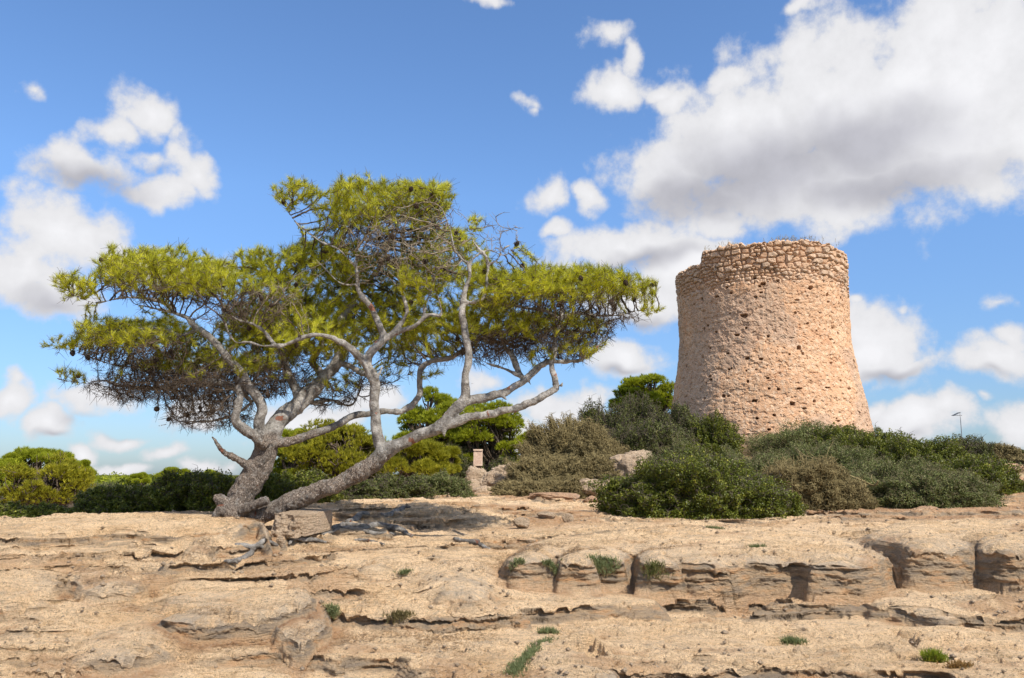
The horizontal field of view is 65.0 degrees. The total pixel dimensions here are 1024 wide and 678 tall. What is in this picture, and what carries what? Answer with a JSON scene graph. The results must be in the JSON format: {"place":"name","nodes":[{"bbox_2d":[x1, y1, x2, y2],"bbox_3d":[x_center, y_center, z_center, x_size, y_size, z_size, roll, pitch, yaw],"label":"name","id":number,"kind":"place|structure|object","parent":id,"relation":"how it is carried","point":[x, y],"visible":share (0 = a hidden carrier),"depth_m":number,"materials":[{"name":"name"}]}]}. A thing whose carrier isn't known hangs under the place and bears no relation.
{"place":"outdoors","nodes":[
{"label":"outdoors","id":0,"kind":"place"},
{"bbox_2d":[0,448,1023,677],"bbox_3d":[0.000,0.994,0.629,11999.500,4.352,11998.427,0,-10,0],"label":"ground","id":1,"kind":"structure","parent":0,"point":[835,592],"depth_m":8.19,"materials":[{"name":"stone"}]},
{"bbox_2d":[0,458,9,478],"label":"pine tree","id":2,"kind":"object","parent":1,"relation":"on","point":[2,476],"visible":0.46,"depth_m":26.66,"materials":[{"name":"green plant"}]},
{"bbox_2d":[0,497,28,515],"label":"shrub","id":3,"kind":"object","parent":1,"relation":"on","point":[9,507],"visible":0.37,"depth_m":12.36,"materials":[{"name":"green plant"}]},
{"bbox_2d":[0,445,79,491],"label":"pine tree","id":4,"kind":"object","parent":1,"relation":"on","point":[24,454],"visible":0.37,"depth_m":29.04,"materials":[{"name":"green plant"}]},
{"bbox_2d":[6,501,80,517],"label":"shrub","id":5,"kind":"object","parent":1,"relation":"on","point":[40,509],"visible":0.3,"depth_m":12.06,"materials":[{"name":"green plant"}]},
{"bbox_2d":[0,450,97,507],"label":"pine tree","id":6,"kind":"object","parent":1,"relation":"on","point":[66,478],"visible":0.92,"depth_m":17.83,"materials":[{"name":"green plant"}]},
{"bbox_2d":[56,457,97,506],"bbox_3d":[-15.027,4.973,27.579,1.450,1.889,1.210,6,-11,-31],"label":"pine tree","id":7,"kind":"object","parent":1,"relation":"on","point":[86,462],"visible":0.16,"depth_m":27.83,"materials":[{"name":"green plant"}]},
{"bbox_2d":[83,480,131,493],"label":"shrub","id":8,"kind":"object","parent":1,"relation":"on","point":[106,484],"visible":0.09,"depth_m":39.07,"materials":[{"name":"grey plant"}]},
{"bbox_2d":[69,478,161,513],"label":"shrub","id":9,"kind":"object","parent":1,"relation":"on","point":[118,498],"visible":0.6,"depth_m":12.90,"materials":[{"name":"green plant"}]},
{"bbox_2d":[0,471,238,486],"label":"distant woods","id":10,"kind":"object","parent":1,"relation":"on","point":[103,478],"visible":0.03,"depth_m":114.68,"materials":[{"name":"green plant"}]},
{"bbox_2d":[124,472,151,485],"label":"pine tree","id":11,"kind":"object","parent":1,"relation":"on","point":[143,477],"visible":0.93,"depth_m":43.16,"materials":[{"name":"green plant"}]},
{"bbox_2d":[154,466,191,477],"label":"pine tree","id":12,"kind":"object","parent":1,"relation":"on","point":[168,468],"visible":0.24,"depth_m":41.15,"materials":[{"name":"green plant"}]},
{"bbox_2d":[132,464,232,511],"bbox_3d":[-5.444,2.657,13.717,2.535,1.039,1.949,0,-10,0],"label":"shrub","id":13,"kind":"object","parent":1,"relation":"on","point":[170,491],"visible":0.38,"depth_m":13.11,"materials":[{"name":"green plant"}]},
{"bbox_2d":[183,469,261,510],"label":"shrub","id":14,"kind":"object","parent":1,"relation":"on","point":[203,494],"visible":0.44,"depth_m":12.84,"materials":[{"name":"green plant"}]},
{"bbox_2d":[258,471,294,501],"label":"shrub","id":15,"kind":"object","parent":1,"relation":"on","point":[272,489],"visible":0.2,"depth_m":14.13,"materials":[{"name":"green plant"}]},
{"bbox_2d":[276,535,284,546],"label":"stone","id":16,"kind":"object","parent":1,"relation":"on","point":[280,540],"visible":1,"depth_m":9.61,"materials":[{"name":"stone"}]},
{"bbox_2d":[272,427,312,474],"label":"pine tree","id":17,"kind":"object","parent":1,"relation":"on","point":[289,432],"visible":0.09,"depth_m":31.38,"materials":[{"name":"green plant"}]},
{"bbox_2d":[270,508,332,537],"bbox_3d":[-2.730,2.391,10.473,0.408,0.296,1.103,1,-7,10],"label":"cut stone block","id":18,"kind":"object","parent":1,"relation":"on","point":[297,523],"depth_m":10.13,"materials":[{"name":"stone"}]},
{"bbox_2d":[278,466,343,502],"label":"shrub","id":19,"kind":"object","parent":1,"relation":"on","point":[301,478],"visible":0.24,"depth_m":15.53,"materials":[{"name":"green plant"}]},
{"bbox_2d":[320,598,341,619],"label":"herb tuft","id":20,"kind":"object","parent":1,"relation":"on","point":[333,611],"visible":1,"depth_m":7.58,"materials":[{"name":"green plant"}]},
{"bbox_2d":[278,417,388,478],"bbox_3d":[-6.285,4.313,28.554,3.944,3.134,4.092,4,-10,-23],"label":"pine tree","id":21,"kind":"object","parent":1,"relation":"on","point":[327,454],"visible":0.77,"depth_m":27.80,"materials":[{"name":"green plant"}]},
{"bbox_2d":[39,168,665,563],"bbox_3d":[-2.362,0.091,11.584,8.722,5.618,4.870,2,-10,-10],"label":"pine tree","id":22,"kind":"object","parent":1,"relation":"on","point":[286,336],"visible":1,"depth_m":11.11,"materials":[{"name":"green plant"}]},
{"bbox_2d":[339,476,395,499],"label":"shrub","id":23,"kind":"object","parent":1,"relation":"on","point":[366,489],"visible":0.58,"depth_m":16.90,"materials":[{"name":"green plant"}]},
{"bbox_2d":[339,434,399,479],"bbox_3d":[-5.330,4.726,29.694,2.787,2.540,2.616,0,-10,0],"label":"pine tree","id":24,"kind":"object","parent":1,"relation":"on","point":[383,473],"visible":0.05,"depth_m":29.45,"materials":[{"name":"green plant"}]},
{"bbox_2d":[381,607,418,624],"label":"herb tuft","id":25,"kind":"object","parent":1,"relation":"on","point":[397,614],"visible":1,"depth_m":7.42,"materials":[{"name":"green plant"}]},
{"bbox_2d":[394,567,413,575],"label":"herb tuft","id":26,"kind":"object","parent":1,"relation":"on","point":[404,572],"visible":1,"depth_m":9.11,"materials":[{"name":"green plant"}]},
{"bbox_2d":[371,470,440,498],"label":"shrub","id":27,"kind":"object","parent":1,"relation":"on","point":[404,487],"visible":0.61,"depth_m":17.91,"materials":[{"name":"green plant"}]},
{"bbox_2d":[379,438,457,478],"bbox_3d":[-2.752,3.810,23.727,2.337,1.926,2.168,0,-10,0],"label":"pine tree","id":28,"kind":"object","parent":1,"relation":"on","point":[428,457],"visible":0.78,"depth_m":23.28,"materials":[{"name":"green plant"}]},
{"bbox_2d":[392,385,469,446],"bbox_3d":[-2.847,3.825,30.790,3.554,4.192,3.113,0,-10,0],"label":"pine tree","id":29,"kind":"object","parent":1,"relation":"on","point":[429,415],"visible":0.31,"depth_m":30.64,"materials":[{"name":"green plant"}]},
{"bbox_2d":[410,468,477,497],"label":"shrub","id":30,"kind":"object","parent":1,"relation":"on","point":[445,483],"visible":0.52,"depth_m":18.86,"materials":[{"name":"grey plant"}]},
{"bbox_2d":[443,445,461,475],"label":"pine tree","id":31,"kind":"object","parent":1,"relation":"on","point":[454,451],"visible":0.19,"depth_m":25.12,"materials":[{"name":"green plant"}]},
{"bbox_2d":[445,441,489,478],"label":"shrub","id":32,"kind":"object","parent":1,"relation":"on","point":[465,464],"visible":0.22,"depth_m":28.63,"materials":[{"name":"green plant"}]},
{"bbox_2d":[468,479,479,490],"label":"boulder","id":33,"kind":"object","parent":1,"relation":"on","point":[476,484],"visible":0.24,"depth_m":22.36,"materials":[{"name":"stone"}]},
{"bbox_2d":[465,466,485,480],"bbox_3d":[-1.044,4.158,23.620,0.655,0.856,0.501,7,-12,-36],"label":"boulder","id":34,"kind":"object","parent":1,"relation":"on","point":[473,472],"visible":0.38,"depth_m":23.50,"materials":[{"name":"stone"}]},
{"bbox_2d":[473,485,493,492],"bbox_3d":[-0.774,4.213,22.003,0.615,0.408,0.443,0,-10,0],"label":"boulder","id":35,"kind":"object","parent":1,"relation":"on","point":[481,489],"visible":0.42,"depth_m":21.86,"materials":[{"name":"stone"}]},
{"bbox_2d":[443,399,524,471],"bbox_3d":[-1.064,3.909,29.777,3.213,3.518,3.238,0,-10,0],"label":"pine tree","id":36,"kind":"object","parent":1,"relation":"on","point":[499,428],"visible":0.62,"depth_m":29.23,"materials":[{"name":"green plant"}]},
{"bbox_2d":[479,470,506,487],"bbox_3d":[-0.575,4.157,23.211,0.883,0.746,0.564,0,-10,0],"label":"boulder","id":37,"kind":"object","parent":1,"relation":"on","point":[490,478],"visible":0.44,"depth_m":23.04,"materials":[{"name":"stone"}]},
{"bbox_2d":[491,465,505,472],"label":"boulder","id":38,"kind":"object","parent":1,"relation":"on","point":[499,468],"visible":0.16,"depth_m":24.04,"materials":[{"name":"stone"}]},
{"bbox_2d":[488,453,517,469],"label":"shrub","id":39,"kind":"object","parent":1,"relation":"on","point":[495,464],"visible":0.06,"depth_m":25.47,"materials":[{"name":"green plant"}]},
{"bbox_2d":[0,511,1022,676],"bbox_3d":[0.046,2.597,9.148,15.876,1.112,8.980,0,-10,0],"label":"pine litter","id":40,"kind":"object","parent":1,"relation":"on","point":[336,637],"visible":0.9,"depth_m":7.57,"materials":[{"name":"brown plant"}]},
{"bbox_2d":[494,429,528,463],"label":"pine tree","id":41,"kind":"object","parent":1,"relation":"on","point":[504,445],"visible":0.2,"depth_m":28.57,"materials":[{"name":"green plant"}]},
{"bbox_2d":[509,556,527,571],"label":"herb tuft","id":42,"kind":"object","parent":1,"relation":"on","point":[519,561],"visible":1,"depth_m":8.82,"materials":[{"name":"green plant"}]},
{"bbox_2d":[486,476,553,496],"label":"shrub","id":43,"kind":"object","parent":1,"relation":"on","point":[519,488],"visible":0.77,"depth_m":18.73,"materials":[{"name":"green plant"}]},
{"bbox_2d":[512,517,529,527],"bbox_3d":[0.141,2.818,12.294,0.275,0.188,0.188,0,-10,0],"label":"stone","id":44,"kind":"object","parent":1,"relation":"on","point":[521,522],"visible":1,"depth_m":12.25,"materials":[{"name":"stone"}]},
{"bbox_2d":[502,635,557,677],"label":"grass strip","id":45,"kind":"object","parent":1,"relation":"on","point":[520,664],"depth_m":6.21,"materials":[{"name":"green plant"}]},
{"bbox_2d":[502,449,589,482],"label":"shrub","id":46,"kind":"object","parent":1,"relation":"on","point":[546,463],"visible":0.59,"depth_m":20.06,"materials":[{"name":"green plant"}]},
{"bbox_2d":[537,511,555,518],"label":"stone","id":47,"kind":"object","parent":1,"relation":"on","point":[544,514],"visible":1,"depth_m":13.42,"materials":[{"name":"stone"}]},
{"bbox_2d":[536,626,560,634],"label":"herb tuft","id":48,"kind":"object","parent":1,"relation":"on","point":[546,630],"visible":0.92,"depth_m":7.33,"materials":[{"name":"green plant"}]},
{"bbox_2d":[541,558,562,574],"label":"herb tuft","id":49,"kind":"object","parent":1,"relation":"on","point":[552,567],"visible":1,"depth_m":8.79,"materials":[{"name":"green plant"}]},
{"bbox_2d":[528,492,579,499],"bbox_3d":[0.943,3.562,18.042,1.193,0.248,0.581,0,-10,0],"label":"boulder","id":50,"kind":"object","parent":1,"relation":"on","point":[551,495],"visible":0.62,"depth_m":17.85,"materials":[{"name":"beige stone"}]},
{"bbox_2d":[535,473,597,498],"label":"shrub","id":51,"kind":"object","parent":1,"relation":"on","point":[569,484],"visible":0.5,"depth_m":18.81,"materials":[{"name":"green plant"}]},
{"bbox_2d":[561,513,573,522],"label":"stone","id":52,"kind":"object","parent":1,"relation":"on","point":[567,517],"visible":0.92,"depth_m":12.86,"materials":[{"name":"stone"}]},
{"bbox_2d":[510,410,629,464],"bbox_3d":[1.765,3.173,22.407,3.700,2.434,2.977,0,-10,0],"label":"shrub","id":53,"kind":"object","parent":1,"relation":"on","point":[575,436],"visible":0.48,"depth_m":21.85,"materials":[{"name":"green plant"}]},
{"bbox_2d":[583,496,597,502],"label":"boulder","id":54,"kind":"object","parent":1,"relation":"on","point":[585,500],"visible":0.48,"depth_m":17.18,"materials":[{"name":"beige stone"}]},
{"bbox_2d":[558,449,623,479],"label":"shrub","id":55,"kind":"object","parent":1,"relation":"on","point":[595,465],"visible":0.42,"depth_m":19.95,"materials":[{"name":"green plant"}]},
{"bbox_2d":[579,478,605,495],"bbox_3d":[1.899,3.489,18.867,0.790,0.444,0.529,0,-10,0],"label":"boulder","id":56,"kind":"object","parent":1,"relation":"on","point":[586,490],"visible":0.36,"depth_m":18.69,"materials":[{"name":"stone"}]},
{"bbox_2d":[576,395,630,437],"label":"shrub","id":57,"kind":"object","parent":1,"relation":"on","point":[612,418],"visible":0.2,"depth_m":24.58,"materials":[{"name":"green plant"}]},
{"bbox_2d":[586,553,620,576],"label":"herb tuft","id":58,"kind":"object","parent":1,"relation":"on","point":[600,563],"visible":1,"depth_m":8.84,"materials":[{"name":"green plant"}]},
{"bbox_2d":[593,473,635,515],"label":"shrub","id":59,"kind":"object","parent":1,"relation":"on","point":[616,483],"visible":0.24,"depth_m":14.35,"materials":[{"name":"green plant"}]},
{"bbox_2d":[609,454,650,476],"bbox_3d":[2.979,3.422,20.329,1.353,1.027,0.970,-8,-12,38],"label":"boulder","id":60,"kind":"object","parent":1,"relation":"on","point":[624,462],"visible":0.27,"depth_m":20.00,"materials":[{"name":"stone"}]},
{"bbox_2d":[604,389,669,428],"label":"shrub","id":61,"kind":"object","parent":1,"relation":"on","point":[643,411],"visible":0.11,"depth_m":26.40,"materials":[{"name":"green plant"}]},
{"bbox_2d":[608,386,666,415],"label":"pine tree","id":62,"kind":"object","parent":1,"relation":"on","point":[654,396],"visible":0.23,"depth_m":35.82,"materials":[{"name":"green plant"}]},
{"bbox_2d":[624,449,652,455],"bbox_3d":[3.294,3.433,21.144,0.820,1.064,0.703,6,-11,-30],"label":"boulder","id":63,"kind":"object","parent":1,"relation":"on","point":[639,452],"visible":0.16,"depth_m":21.10,"materials":[{"name":"stone"}]},
{"bbox_2d":[616,372,674,411],"bbox_3d":[6.822,3.811,40.016,3.328,4.498,2.943,0,-10,0],"label":"pine tree","id":64,"kind":"object","parent":1,"relation":"on","point":[664,390],"visible":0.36,"depth_m":39.55,"materials":[{"name":"green plant"}]},
{"bbox_2d":[607,415,700,455],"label":"shrub","id":65,"kind":"object","parent":1,"relation":"on","point":[649,436],"visible":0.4,"depth_m":22.91,"materials":[{"name":"green plant"}]},
{"bbox_2d":[640,558,675,580],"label":"herb tuft","id":66,"kind":"object","parent":1,"relation":"on","point":[654,565],"visible":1,"depth_m":8.57,"materials":[{"name":"green plant"}]},
{"bbox_2d":[632,397,702,436],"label":"shrub","id":67,"kind":"object","parent":1,"relation":"on","point":[677,415],"visible":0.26,"depth_m":25.72,"materials":[{"name":"green plant"}]},
{"bbox_2d":[622,435,730,476],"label":"shrub","id":68,"kind":"object","parent":1,"relation":"on","point":[655,457],"visible":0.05,"depth_m":18.02,"materials":[{"name":"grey plant"}]},
{"bbox_2d":[582,440,794,519],"bbox_3d":[3.164,2.546,14.595,3.870,1.451,2.918,0,-10,0],"label":"shrub","id":69,"kind":"object","parent":1,"relation":"on","point":[702,487],"visible":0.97,"depth_m":13.60,"materials":[{"name":"green plant"}]},
{"bbox_2d":[706,525,724,528],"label":"herb tuft","id":70,"kind":"object","parent":1,"relation":"on","point":[715,527],"visible":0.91,"depth_m":11.58,"materials":[{"name":"green plant"}]},
{"bbox_2d":[688,408,744,458],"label":"shrub","id":71,"kind":"object","parent":1,"relation":"on","point":[712,435],"visible":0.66,"depth_m":24.87,"materials":[{"name":"green plant"}]},
{"bbox_2d":[746,542,766,547],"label":"herb tuft","id":72,"kind":"object","parent":1,"relation":"on","point":[757,546],"visible":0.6,"depth_m":9.50,"materials":[{"name":"green plant"}]},
{"bbox_2d":[716,442,804,475],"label":"shrub","id":73,"kind":"object","parent":1,"relation":"on","point":[760,462],"visible":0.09,"depth_m":18.92,"materials":[{"name":"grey plant"}]},
{"bbox_2d":[671,239,873,447],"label":"watchtower","id":74,"kind":"structure","parent":1,"relation":"on","point":[765,341],"depth_m":28.63,"materials":[{"name":"stone"}]},
{"bbox_2d":[763,234,800,241],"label":"weed tuft","id":75,"kind":"object","parent":74,"relation":"on","point":[784,238],"visible":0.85,"depth_m":28.95,"materials":[{"name":"beige plant"}]},
{"bbox_2d":[742,476,808,518],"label":"shrub","id":76,"kind":"object","parent":1,"relation":"on","point":[797,508],"visible":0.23,"depth_m":13.71,"materials":[{"name":"green plant"}]},
{"bbox_2d":[778,634,808,645],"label":"herb tuft","id":77,"kind":"object","parent":1,"relation":"on","point":[792,640],"visible":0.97,"depth_m":6.97,"materials":[{"name":"green plant"}]},
{"bbox_2d":[743,418,858,457],"bbox_3d":[9.408,3.289,25.770,4.164,1.547,3.368,0,-10,0],"label":"shrub","id":78,"kind":"object","parent":1,"relation":"on","point":[776,441],"visible":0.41,"depth_m":25.22,"materials":[{"name":"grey plant"}]},
{"bbox_2d":[755,452,881,513],"bbox_3d":[6.129,2.982,16.584,2.726,1.334,2.173,0,-10,0],"label":"shrub","id":79,"kind":"object","parent":1,"relation":"on","point":[827,484],"visible":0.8,"depth_m":15.90,"materials":[{"name":"green plant"}]},
{"bbox_2d":[751,436,887,472],"bbox_3d":[8.226,3.368,21.253,3.915,1.683,3.316,0,-10,0],"label":"shrub","id":80,"kind":"object","parent":1,"relation":"on","point":[844,453],"visible":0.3,"depth_m":20.70,"materials":[{"name":"green plant"}]},
{"bbox_2d":[795,444,878,485],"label":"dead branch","id":81,"kind":"object","parent":1,"relation":"on","point":[874,484],"visible":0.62,"depth_m":16.59,"materials":[{"name":"wood"}]},
{"bbox_2d":[801,422,875,454],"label":"shrub","id":82,"kind":"object","parent":1,"relation":"on","point":[837,431],"visible":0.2,"depth_m":24.52,"materials":[{"name":"green plant"}]},
{"bbox_2d":[837,421,917,457],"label":"shrub","id":83,"kind":"object","parent":1,"relation":"on","point":[872,438],"visible":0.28,"depth_m":23.38,"materials":[{"name":"green plant"}]},
{"bbox_2d":[912,506,937,508],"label":"boulder","id":84,"kind":"object","parent":1,"relation":"on","point":[919,507],"visible":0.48,"depth_m":16.20,"materials":[{"name":"beige stone"}]},
{"bbox_2d":[871,427,978,468],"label":"shrub","id":85,"kind":"object","parent":1,"relation":"on","point":[937,450],"visible":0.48,"depth_m":21.69,"materials":[{"name":"green plant"}]},
{"bbox_2d":[840,452,1013,508],"bbox_3d":[8.711,3.209,18.198,4.410,1.264,3.802,0,-10,0],"label":"shrub","id":86,"kind":"object","parent":1,"relation":"on","point":[879,473],"visible":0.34,"depth_m":17.26,"materials":[{"name":"green plant"}]},
{"bbox_2d":[918,646,951,662],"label":"herb tuft","id":87,"kind":"object","parent":1,"relation":"on","point":[933,655],"visible":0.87,"depth_m":6.30,"materials":[{"name":"green plant"}]},
{"bbox_2d":[872,468,1007,508],"bbox_3d":[8.932,3.201,17.124,2.537,0.989,1.883,0,-10,0],"label":"shrub","id":88,"kind":"object","parent":1,"relation":"on","point":[934,494],"visible":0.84,"depth_m":16.52,"materials":[{"name":"green plant"}]},
{"bbox_2d":[936,659,974,668],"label":"herb tuft","id":89,"kind":"object","parent":1,"relation":"on","point":[959,664],"visible":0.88,"depth_m":6.12,"materials":[{"name":"beige plant"}]},
{"bbox_2d":[951,412,962,439],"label":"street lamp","id":90,"kind":"object","parent":1,"relation":"on","point":[960,420],"visible":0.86,"depth_m":59.81,"materials":[{"name":"silver metal"}]},
{"bbox_2d":[949,433,997,462],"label":"shrub","id":91,"kind":"object","parent":1,"relation":"on","point":[974,446],"visible":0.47,"depth_m":25.43,"materials":[{"name":"green plant"}]},
{"bbox_2d":[938,451,1023,494],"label":"shrub","id":92,"kind":"object","parent":1,"relation":"on","point":[990,470],"visible":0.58,"depth_m":19.28,"materials":[{"name":"green plant"}]},
{"bbox_2d":[990,442,1022,461],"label":"shrub","id":93,"kind":"object","parent":1,"relation":"on","point":[1004,451],"visible":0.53,"depth_m":26.32,"materials":[{"name":"green plant"}]},
{"bbox_2d":[996,463,1023,472],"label":"boulder","id":94,"kind":"object","parent":1,"relation":"on","point":[1022,466],"visible":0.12,"depth_m":22.89,"materials":[{"name":"beige stone"}]},
{"bbox_2d":[1010,454,1023,463],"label":"shrub","id":95,"kind":"object","parent":1,"relation":"on","point":[1020,458],"visible":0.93,"depth_m":25.67,"materials":[{"name":"green plant"}]},
{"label":"boulder","id":96,"kind":"object","parent":1,"relation":"on","visible":0},
{"bbox_2d":[473,449,482,465],"bbox_3d":[-1.011,3.531,23.936,0.280,0.491,0.225,0,-10,0],"label":"stone stele","id":97,"kind":"object","parent":96,"relation":"on","point":[478,458],"visible":1,"depth_m":23.86,"materials":[{"name":"stone"}]},
{"bbox_2d":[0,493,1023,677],"bbox_3d":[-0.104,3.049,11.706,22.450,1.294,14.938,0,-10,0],"label":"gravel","id":98,"kind":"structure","parent":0,"point":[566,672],"depth_m":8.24,"materials":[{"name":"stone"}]},
{"bbox_2d":[0,0,1023,474],"label":"sky","id":99,"kind":"structure","parent":0,"point":[646,136],"materials":[{"name":"blue"}]}
]}

